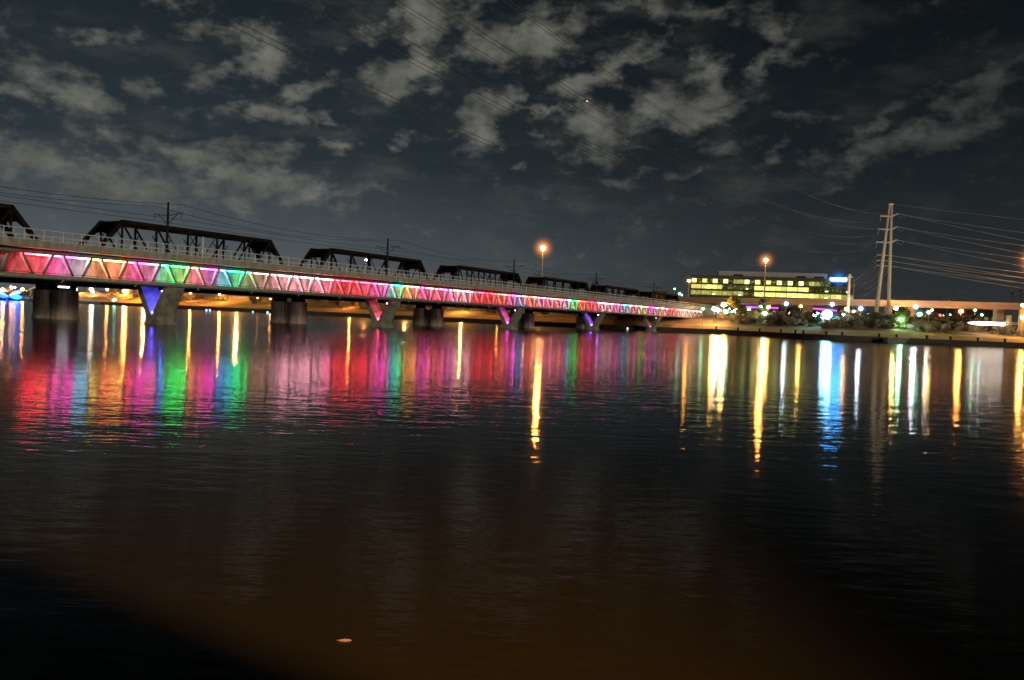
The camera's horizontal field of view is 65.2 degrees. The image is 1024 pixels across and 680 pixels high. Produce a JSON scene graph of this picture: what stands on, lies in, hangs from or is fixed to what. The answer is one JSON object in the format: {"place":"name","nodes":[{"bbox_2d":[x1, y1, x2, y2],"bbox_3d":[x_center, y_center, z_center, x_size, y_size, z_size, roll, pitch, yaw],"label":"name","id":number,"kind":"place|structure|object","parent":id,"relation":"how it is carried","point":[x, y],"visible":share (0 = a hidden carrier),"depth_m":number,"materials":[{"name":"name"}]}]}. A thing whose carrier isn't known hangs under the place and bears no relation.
{"place":"outdoors","nodes":[
{"label":"outdoors","id":0,"kind":"place"},
{"bbox_2d":[0,288,1021,336],"bbox_3d":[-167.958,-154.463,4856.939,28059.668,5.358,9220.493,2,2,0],"label":"ground","id":1,"kind":"structure","parent":0,"point":[312,303],"depth_m":333.85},
{"bbox_2d":[182,292,194,299],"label":"shrub","id":2,"kind":"object","parent":1,"relation":"on","point":[185,296],"visible":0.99,"depth_m":419.47,"materials":[{"name":"brown plant"}]},
{"bbox_2d":[217,295,228,301],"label":"shrub","id":3,"kind":"object","parent":1,"relation":"on","point":[223,297],"visible":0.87,"depth_m":408.26,"materials":[{"name":"orange plant"}]},
{"bbox_2d":[249,296,262,301],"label":"shrub","id":4,"kind":"object","parent":1,"relation":"on","point":[252,298],"visible":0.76,"depth_m":407.07,"materials":[{"name":"brown plant"}]},
{"bbox_2d":[358,302,367,307],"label":"shrub","id":5,"kind":"object","parent":1,"relation":"on","point":[362,305],"visible":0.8,"depth_m":368.16,"materials":[{"name":"brown plant"}]},
{"bbox_2d":[529,269,543,290],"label":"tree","id":6,"kind":"object","parent":1,"relation":"on","point":[534,283],"visible":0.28,"depth_m":345.51,"materials":[{"name":"black plant"}]},
{"bbox_2d":[726,293,741,311],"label":"tree","id":7,"kind":"object","parent":1,"relation":"on","point":[734,301],"visible":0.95,"depth_m":329.07,"materials":[{"name":"green plant"}]},
{"bbox_2d":[728,314,739,321],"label":"shrub","id":8,"kind":"object","parent":1,"relation":"on","point":[731,318],"visible":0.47,"depth_m":294.05,"materials":[{"name":"green plant"}]},
{"bbox_2d":[733,315,741,323],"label":"shrub","id":9,"kind":"object","parent":1,"relation":"on","point":[738,318],"visible":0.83,"depth_m":289.14,"materials":[{"name":"green plant"}]},
{"bbox_2d":[733,307,750,315],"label":"shrub","id":10,"kind":"object","parent":1,"relation":"on","point":[742,310],"visible":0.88,"depth_m":310.81,"materials":[{"name":"green plant"}]},
{"bbox_2d":[739,314,753,323],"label":"shrub","id":11,"kind":"object","parent":1,"relation":"on","point":[744,318],"visible":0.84,"depth_m":287.78,"materials":[{"name":"green plant"}]},
{"bbox_2d":[716,306,780,313],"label":"building","id":12,"kind":"structure","parent":1,"relation":"on","point":[730,309],"depth_m":479.49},
{"bbox_2d":[747,309,759,314],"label":"shrub","id":13,"kind":"object","parent":1,"relation":"on","point":[755,312],"visible":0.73,"depth_m":307.38,"materials":[{"name":"green plant"}]},
{"bbox_2d":[757,298,770,318],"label":"tree","id":14,"kind":"object","parent":1,"relation":"on","point":[764,305],"visible":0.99,"depth_m":298.69,"materials":[{"name":"green plant"}]},
{"bbox_2d":[763,258,767,298],"bbox_3d":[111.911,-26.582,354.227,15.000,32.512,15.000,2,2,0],"label":"street lamp","id":15,"kind":"object","parent":1,"relation":"on","point":[765,260],"visible":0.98,"depth_m":354.09,"materials":[{"name":"metal"}]},
{"bbox_2d":[764,314,778,323],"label":"shrub","id":16,"kind":"object","parent":1,"relation":"on","point":[770,317],"visible":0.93,"depth_m":278.85,"materials":[{"name":"green plant"}]},
{"bbox_2d":[689,271,854,310],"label":"office building","id":17,"kind":"structure","parent":1,"relation":"on","point":[727,284],"depth_m":515.03,"materials":[{"name":"metal"}]},
{"bbox_2d":[691,290,700,293],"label":"window","id":18,"kind":"structure","parent":17,"relation":"in","point":[692,291],"depth_m":523.39,"materials":[{"name":"glass"}]},
{"bbox_2d":[691,284,700,287],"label":"window","id":19,"kind":"structure","parent":17,"relation":"in","point":[692,285],"depth_m":523.33,"materials":[{"name":"glass"}]},
{"bbox_2d":[701,290,710,294],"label":"window","id":20,"kind":"structure","parent":17,"relation":"in","point":[704,292],"depth_m":522.18,"materials":[{"name":"glass"}]},
{"bbox_2d":[712,285,721,288],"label":"window","id":21,"kind":"structure","parent":17,"relation":"in","point":[713,286],"depth_m":520.65,"materials":[{"name":"glass"}]},
{"bbox_2d":[722,291,732,294],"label":"window","id":22,"kind":"structure","parent":17,"relation":"in","point":[723,292],"depth_m":519.45,"materials":[{"name":"glass"}]},
{"bbox_2d":[723,285,732,288],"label":"window","id":23,"kind":"structure","parent":17,"relation":"in","point":[724,286],"depth_m":519.26,"materials":[{"name":"glass"}]},
{"bbox_2d":[723,279,732,282],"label":"window","id":24,"kind":"structure","parent":17,"relation":"in","point":[724,280],"depth_m":519.19,"materials":[{"name":"glass"}]},
{"bbox_2d":[733,285,742,289],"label":"window","id":25,"kind":"structure","parent":17,"relation":"in","point":[738,287],"depth_m":517.99,"materials":[{"name":"glass"}]},
{"bbox_2d":[743,292,753,295],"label":"window","id":26,"kind":"structure","parent":17,"relation":"in","point":[745,293],"depth_m":516.73,"materials":[{"name":"glass"}]},
{"bbox_2d":[765,292,774,296],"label":"window","id":27,"kind":"structure","parent":17,"relation":"in","point":[766,293],"depth_m":514.21,"materials":[{"name":"glass"}]},
{"bbox_2d":[765,286,775,290],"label":"window","id":28,"kind":"structure","parent":17,"relation":"in","point":[766,287],"depth_m":513.90,"materials":[{"name":"glass"}]},
{"bbox_2d":[766,280,775,284],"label":"window","id":29,"kind":"structure","parent":17,"relation":"in","point":[767,282],"depth_m":513.84,"materials":[{"name":"glass"}]},
{"bbox_2d":[776,287,786,290],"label":"window","id":30,"kind":"structure","parent":17,"relation":"in","point":[777,288],"depth_m":512.71,"materials":[{"name":"glass"}]},
{"bbox_2d":[777,281,786,284],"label":"window","id":31,"kind":"structure","parent":17,"relation":"in","point":[778,282],"depth_m":512.52,"materials":[{"name":"glass"}]},
{"bbox_2d":[787,293,796,297],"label":"window","id":32,"kind":"structure","parent":17,"relation":"in","point":[792,295],"depth_m":511.33,"materials":[{"name":"glass"}]},
{"bbox_2d":[787,287,797,290],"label":"window","id":33,"kind":"structure","parent":17,"relation":"in","point":[788,288],"depth_m":511.33,"materials":[{"name":"glass"}]},
{"bbox_2d":[797,294,807,297],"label":"window","id":34,"kind":"structure","parent":17,"relation":"in","point":[799,295],"depth_m":510.09,"materials":[{"name":"glass"}]},
{"bbox_2d":[798,287,808,291],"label":"window","id":35,"kind":"structure","parent":17,"relation":"in","point":[800,289],"depth_m":510.09,"materials":[{"name":"glass"}]},
{"bbox_2d":[808,294,818,297],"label":"window","id":36,"kind":"structure","parent":17,"relation":"in","point":[810,295],"depth_m":508.84,"materials":[{"name":"glass"}]},
{"bbox_2d":[809,288,819,291],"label":"window","id":37,"kind":"structure","parent":17,"relation":"in","point":[810,289],"depth_m":508.59,"materials":[{"name":"glass"}]},
{"bbox_2d":[809,282,819,285],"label":"window","id":38,"kind":"structure","parent":17,"relation":"in","point":[810,283],"depth_m":508.59,"materials":[{"name":"glass"}]},
{"bbox_2d":[819,294,829,298],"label":"window","id":39,"kind":"structure","parent":17,"relation":"in","point":[822,296],"depth_m":507.48,"materials":[{"name":"glass"}]},
{"bbox_2d":[820,288,830,292],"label":"window","id":40,"kind":"structure","parent":17,"relation":"in","point":[821,289],"depth_m":507.23,"materials":[{"name":"glass"}]},
{"bbox_2d":[820,282,830,286],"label":"window","id":41,"kind":"structure","parent":17,"relation":"in","point":[821,283],"depth_m":507.23,"materials":[{"name":"glass"}]},
{"bbox_2d":[831,295,840,298],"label":"window","id":42,"kind":"structure","parent":17,"relation":"in","point":[832,296],"depth_m":506.12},
{"bbox_2d":[831,288,841,292],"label":"window","id":43,"kind":"structure","parent":17,"relation":"in","point":[832,290],"depth_m":505.99,"materials":[{"name":"glass"}]},
{"bbox_2d":[831,282,841,286],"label":"window","id":44,"kind":"structure","parent":17,"relation":"in","point":[832,284],"depth_m":505.87,"materials":[{"name":"glass"}]},
{"bbox_2d":[830,277,846,281],"bbox_3d":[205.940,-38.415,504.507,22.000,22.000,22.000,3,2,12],"label":"roof sign","id":45,"kind":"object","parent":17,"relation":"on","point":[843,279],"visible":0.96,"depth_m":504.46,"materials":[{"name":"plastic"}]},
{"bbox_2d":[770,310,786,315],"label":"shrub","id":46,"kind":"object","parent":1,"relation":"on","point":[776,312],"visible":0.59,"depth_m":285.64,"materials":[{"name":"green plant"}]},
{"bbox_2d":[787,317,796,325],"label":"shrub","id":47,"kind":"object","parent":1,"relation":"on","point":[791,320],"visible":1,"depth_m":268.35,"materials":[{"name":"green plant"}]},
{"bbox_2d":[801,311,813,317],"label":"shrub","id":48,"kind":"object","parent":1,"relation":"on","point":[810,313],"visible":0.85,"depth_m":285.20,"materials":[{"name":"green plant"}]},
{"bbox_2d":[785,307,839,315],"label":"building","id":49,"kind":"structure","parent":1,"relation":"on","point":[788,309],"depth_m":469.49,"materials":[{"name":"black"}]},
{"bbox_2d":[606,297,1023,321],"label":"overpass","id":50,"kind":"object","parent":1,"relation":"on","point":[998,308],"visible":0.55,"depth_m":349.98,"materials":[{"name":"concrete"}]},
{"bbox_2d":[746,306,778,308],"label":"neon strip","id":51,"kind":"object","parent":50,"relation":"attached to","point":[758,306],"visible":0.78,"depth_m":469.03,"materials":[{"name":"plastic"}]},
{"bbox_2d":[812,315,822,323],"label":"shrub","id":52,"kind":"object","parent":1,"relation":"on","point":[817,319],"visible":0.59,"depth_m":266.84,"materials":[{"name":"green plant"}]},
{"bbox_2d":[822,310,831,317],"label":"street lamp","id":53,"kind":"object","parent":1,"relation":"on","point":[827,314],"visible":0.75,"depth_m":260.75,"materials":[{"name":"metal"}]},
{"bbox_2d":[821,323,832,328],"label":"shrub","id":54,"kind":"object","parent":1,"relation":"on","point":[826,325],"visible":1,"depth_m":254.96,"materials":[{"name":"green plant"}]},
{"bbox_2d":[823,319,835,326],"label":"shrub","id":55,"kind":"object","parent":1,"relation":"on","point":[828,321],"visible":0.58,"depth_m":257.53,"materials":[{"name":"green plant"}]},
{"bbox_2d":[826,318,843,326],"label":"shrub","id":56,"kind":"object","parent":1,"relation":"on","point":[839,322],"visible":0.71,"depth_m":258.66,"materials":[{"name":"green plant"}]},
{"bbox_2d":[832,312,846,318],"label":"shrub","id":57,"kind":"object","parent":1,"relation":"on","point":[839,314],"visible":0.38,"depth_m":268.93,"materials":[{"name":"green plant"}]},
{"bbox_2d":[846,274,850,311],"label":"power pole","id":58,"kind":"object","parent":1,"relation":"on","point":[848,296],"visible":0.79,"depth_m":343.95,"materials":[{"name":"metal"}]},
{"bbox_2d":[840,309,858,312],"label":"building","id":59,"kind":"structure","parent":1,"relation":"on","point":[851,310],"depth_m":399.54,"materials":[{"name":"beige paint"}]},
{"bbox_2d":[848,318,863,327],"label":"shrub","id":60,"kind":"object","parent":1,"relation":"on","point":[856,323],"visible":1,"depth_m":256.31,"materials":[{"name":"green plant"}]},
{"bbox_2d":[864,317,882,327],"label":"shrub","id":61,"kind":"object","parent":1,"relation":"on","point":[877,323],"visible":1,"depth_m":257.52,"materials":[{"name":"green plant"}]},
{"bbox_2d":[884,322,894,328],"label":"shrub","id":62,"kind":"object","parent":1,"relation":"on","point":[890,325],"visible":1,"depth_m":257.18,"materials":[{"name":"green plant"}]},
{"bbox_2d":[874,203,905,313],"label":"transmission tower","id":63,"kind":"structure","parent":1,"relation":"on","point":[888,304],"depth_m":298.72,"materials":[{"name":"metal"}]},
{"bbox_2d":[178,0,862,252],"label":"power line","id":64,"kind":"object","parent":63,"relation":"attached to","point":[445,126],"visible":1,"depth_m":85.18,"materials":[{"name":"metal"}]},
{"bbox_2d":[193,0,872,251],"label":"power line","id":65,"kind":"object","parent":63,"relation":"attached to","point":[451,124],"visible":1,"depth_m":87.05,"materials":[{"name":"metal"}]},
{"bbox_2d":[296,0,865,236],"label":"power line","id":66,"kind":"object","parent":63,"relation":"attached to","point":[516,117],"visible":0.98,"depth_m":97.17,"materials":[{"name":"metal"}]},
{"bbox_2d":[306,0,872,236],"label":"power line","id":67,"kind":"object","parent":63,"relation":"attached to","point":[526,118],"visible":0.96,"depth_m":99.08,"materials":[{"name":"metal"}]},
{"bbox_2d":[326,0,885,244],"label":"power line","id":68,"kind":"object","parent":63,"relation":"attached to","point":[543,121],"visible":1,"depth_m":84.48,"materials":[{"name":"metal"}]},
{"bbox_2d":[338,0,893,243],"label":"power line","id":69,"kind":"object","parent":63,"relation":"attached to","point":[551,121],"visible":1,"depth_m":86.85,"materials":[{"name":"metal"}]},
{"bbox_2d":[397,0,848,221],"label":"power line","id":70,"kind":"object","parent":63,"relation":"attached to","point":[580,109],"visible":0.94,"depth_m":110.08,"materials":[{"name":"metal"}]},
{"bbox_2d":[389,0,869,222],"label":"power line","id":71,"kind":"object","parent":63,"relation":"attached to","point":[594,120],"visible":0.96,"depth_m":112.46,"materials":[{"name":"metal"}]},
{"bbox_2d":[426,0,886,228],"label":"power line","id":72,"kind":"object","parent":63,"relation":"attached to","point":[604,113],"visible":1,"depth_m":96.08,"materials":[{"name":"metal"}]},
{"bbox_2d":[434,0,892,228],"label":"power line","id":73,"kind":"object","parent":63,"relation":"attached to","point":[612,114],"visible":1,"depth_m":99.11,"materials":[{"name":"metal"}]},
{"bbox_2d":[509,0,873,213],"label":"power line","id":74,"kind":"object","parent":63,"relation":"attached to","point":[653,103],"visible":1,"depth_m":107.97,"materials":[{"name":"metal"}]},
{"bbox_2d":[503,0,888,214],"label":"power line","id":75,"kind":"object","parent":63,"relation":"attached to","point":[655,107],"visible":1,"depth_m":109.46,"materials":[{"name":"metal"}]},
{"bbox_2d":[556,0,888,203],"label":"power line","id":76,"kind":"object","parent":63,"relation":"attached to","point":[686,97],"visible":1,"depth_m":129.49,"materials":[{"name":"metal"}]},
{"bbox_2d":[898,267,1018,287],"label":"power line","id":77,"kind":"object","parent":63,"relation":"attached to","point":[957,277],"visible":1,"depth_m":301.78,"materials":[{"name":"metal"}]},
{"bbox_2d":[900,267,1019,282],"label":"power line","id":78,"kind":"object","parent":63,"relation":"attached to","point":[961,275],"visible":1,"depth_m":301.90,"materials":[{"name":"metal"}]},
{"bbox_2d":[902,257,1021,277],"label":"power line","id":79,"kind":"object","parent":63,"relation":"attached to","point":[960,267],"visible":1,"depth_m":301.86,"materials":[{"name":"metal"}]},
{"bbox_2d":[904,257,1023,272],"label":"power line","id":80,"kind":"object","parent":63,"relation":"attached to","point":[966,265],"visible":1,"depth_m":301.91,"materials":[{"name":"metal"}]},
{"bbox_2d":[893,306,910,328],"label":"tree","id":81,"kind":"object","parent":1,"relation":"on","point":[902,314],"visible":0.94,"depth_m":260.40,"materials":[{"name":"green plant"}]},
{"bbox_2d":[910,319,926,328],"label":"shrub","id":82,"kind":"object","parent":1,"relation":"on","point":[919,324],"visible":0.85,"depth_m":259.96,"materials":[{"name":"green plant"}]},
{"bbox_2d":[920,325,933,330],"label":"shrub","id":83,"kind":"object","parent":1,"relation":"on","point":[928,326],"visible":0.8,"depth_m":256.77,"materials":[{"name":"green plant"}]},
{"bbox_2d":[923,320,936,325],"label":"shrub","id":84,"kind":"object","parent":1,"relation":"on","point":[931,323],"visible":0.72,"depth_m":266.07,"materials":[{"name":"green plant"}]},
{"bbox_2d":[923,313,938,318],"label":"shrub","id":85,"kind":"object","parent":1,"relation":"on","point":[933,315],"visible":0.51,"depth_m":284.84,"materials":[{"name":"green plant"}]},
{"bbox_2d":[935,323,950,332],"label":"shrub","id":86,"kind":"object","parent":1,"relation":"on","point":[944,327],"visible":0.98,"depth_m":257.41,"materials":[{"name":"green plant"}]},
{"bbox_2d":[942,314,953,321],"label":"shrub","id":87,"kind":"object","parent":1,"relation":"on","point":[948,315],"visible":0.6,"depth_m":282.62,"materials":[{"name":"green plant"}]},
{"bbox_2d":[892,307,1005,321],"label":"building","id":88,"kind":"structure","parent":1,"relation":"on","point":[979,312],"depth_m":454.42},
{"bbox_2d":[947,321,964,330],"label":"shrub","id":89,"kind":"object","parent":1,"relation":"on","point":[955,326],"visible":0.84,"depth_m":261.99,"materials":[{"name":"green plant"}]},
{"bbox_2d":[961,314,975,321],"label":"shrub","id":90,"kind":"object","parent":1,"relation":"on","point":[970,317],"visible":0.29,"depth_m":282.37,"materials":[{"name":"green plant"}]},
{"bbox_2d":[963,324,979,331],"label":"shrub","id":91,"kind":"object","parent":1,"relation":"on","point":[974,328],"visible":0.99,"depth_m":262.12,"materials":[{"name":"green plant"}]},
{"bbox_2d":[971,318,988,327],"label":"shrub","id":92,"kind":"object","parent":1,"relation":"on","point":[979,320],"visible":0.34,"depth_m":275.54,"materials":[{"name":"green plant"}]},
{"bbox_2d":[968,322,1004,325],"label":"light bar","id":93,"kind":"object","parent":1,"relation":"on","point":[990,323],"visible":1,"depth_m":255.35,"materials":[{"name":"white"}]},
{"bbox_2d":[991,324,1015,335],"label":"shrub","id":94,"kind":"object","parent":1,"relation":"on","point":[1001,330],"visible":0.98,"depth_m":258.88,"materials":[{"name":"green plant"}]},
{"bbox_2d":[1005,315,1011,332],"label":"stone pillar","id":95,"kind":"structure","parent":1,"relation":"on","point":[1008,319],"depth_m":263.05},
{"bbox_2d":[1017,309,1023,336],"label":"stone pillar","id":96,"kind":"structure","parent":1,"relation":"on","point":[1020,321],"depth_m":257.13,"materials":[{"name":"stone"}]},
{"bbox_2d":[0,300,1023,679],"bbox_3d":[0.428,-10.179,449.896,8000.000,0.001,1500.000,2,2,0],"label":"water","id":97,"kind":"structure","parent":0,"point":[204,494],"depth_m":13.70,"materials":[{"name":"black liquid"}]},
{"bbox_2d":[0,290,22,299],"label":"light","id":98,"kind":"object","parent":97,"relation":"on","point":[14,295],"visible":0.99,"depth_m":461.69,"materials":[{"name":"blue"}]},
{"bbox_2d":[79,298,99,304],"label":"pontoon","id":99,"kind":"object","parent":97,"relation":"on","point":[87,302],"visible":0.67,"depth_m":450.87,"materials":[{"name":"teal paint"}]},
{"bbox_2d":[0,203,678,328],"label":"railway truss bridge","id":100,"kind":"structure","parent":97,"relation":"in","point":[51,300],"depth_m":155.87,"materials":[{"name":"metal"}]},
{"bbox_2d":[0,225,721,331],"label":"light rail bridge","id":101,"kind":"structure","parent":97,"relation":"in","point":[149,273],"depth_m":122.43,"materials":[{"name":"metal"}]},
{"bbox_2d":[154,202,181,253],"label":"catenary pole","id":102,"kind":"object","parent":101,"relation":"on","point":[167,232],"visible":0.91,"depth_m":110.95,"materials":[{"name":"metal"}]},
{"bbox_2d":[376,238,399,274],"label":"catenary pole","id":103,"kind":"object","parent":101,"relation":"on","point":[387,253],"visible":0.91,"depth_m":151.88,"materials":[{"name":"metal"}]},
{"bbox_2d":[504,259,524,288],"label":"catenary pole","id":104,"kind":"object","parent":101,"relation":"on","point":[513,266],"visible":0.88,"depth_m":192.77,"materials":[{"name":"metal"}]},
{"bbox_2d":[0,297,1023,347],"bbox_3d":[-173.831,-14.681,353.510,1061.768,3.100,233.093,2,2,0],"label":"retaining wall","id":105,"kind":"structure","parent":97,"relation":"in","point":[838,337],"depth_m":276.71,"materials":[{"name":"concrete"}]},
{"bbox_2d":[883,337,909,343],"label":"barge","id":106,"kind":"object","parent":97,"relation":"on","point":[895,340],"visible":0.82,"depth_m":235.07,"materials":[{"name":"metal"}]},
{"bbox_2d":[0,0,1023,321],"label":"sky","id":107,"kind":"structure","parent":0,"point":[915,103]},
{"bbox_2d":[7,295,1023,342],"bbox_3d":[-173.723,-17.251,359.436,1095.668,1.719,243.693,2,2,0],"label":"path","id":108,"kind":"structure","parent":0,"point":[817,331],"depth_m":282.96,"materials":[{"name":"concrete"}]},
{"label":"catenary pole","id":109,"kind":"object","parent":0,"visible":0},
{"bbox_2d":[3,201,683,294],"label":"overhead wire","id":110,"kind":"object","parent":109,"relation":"attached to","point":[273,238],"visible":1,"depth_m":126.53,"materials":[{"name":"metal"}]},
{"bbox_2d":[1,195,695,294],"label":"overhead wire","id":111,"kind":"object","parent":109,"relation":"attached to","point":[276,234],"visible":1,"depth_m":119.64,"materials":[{"name":"metal"}]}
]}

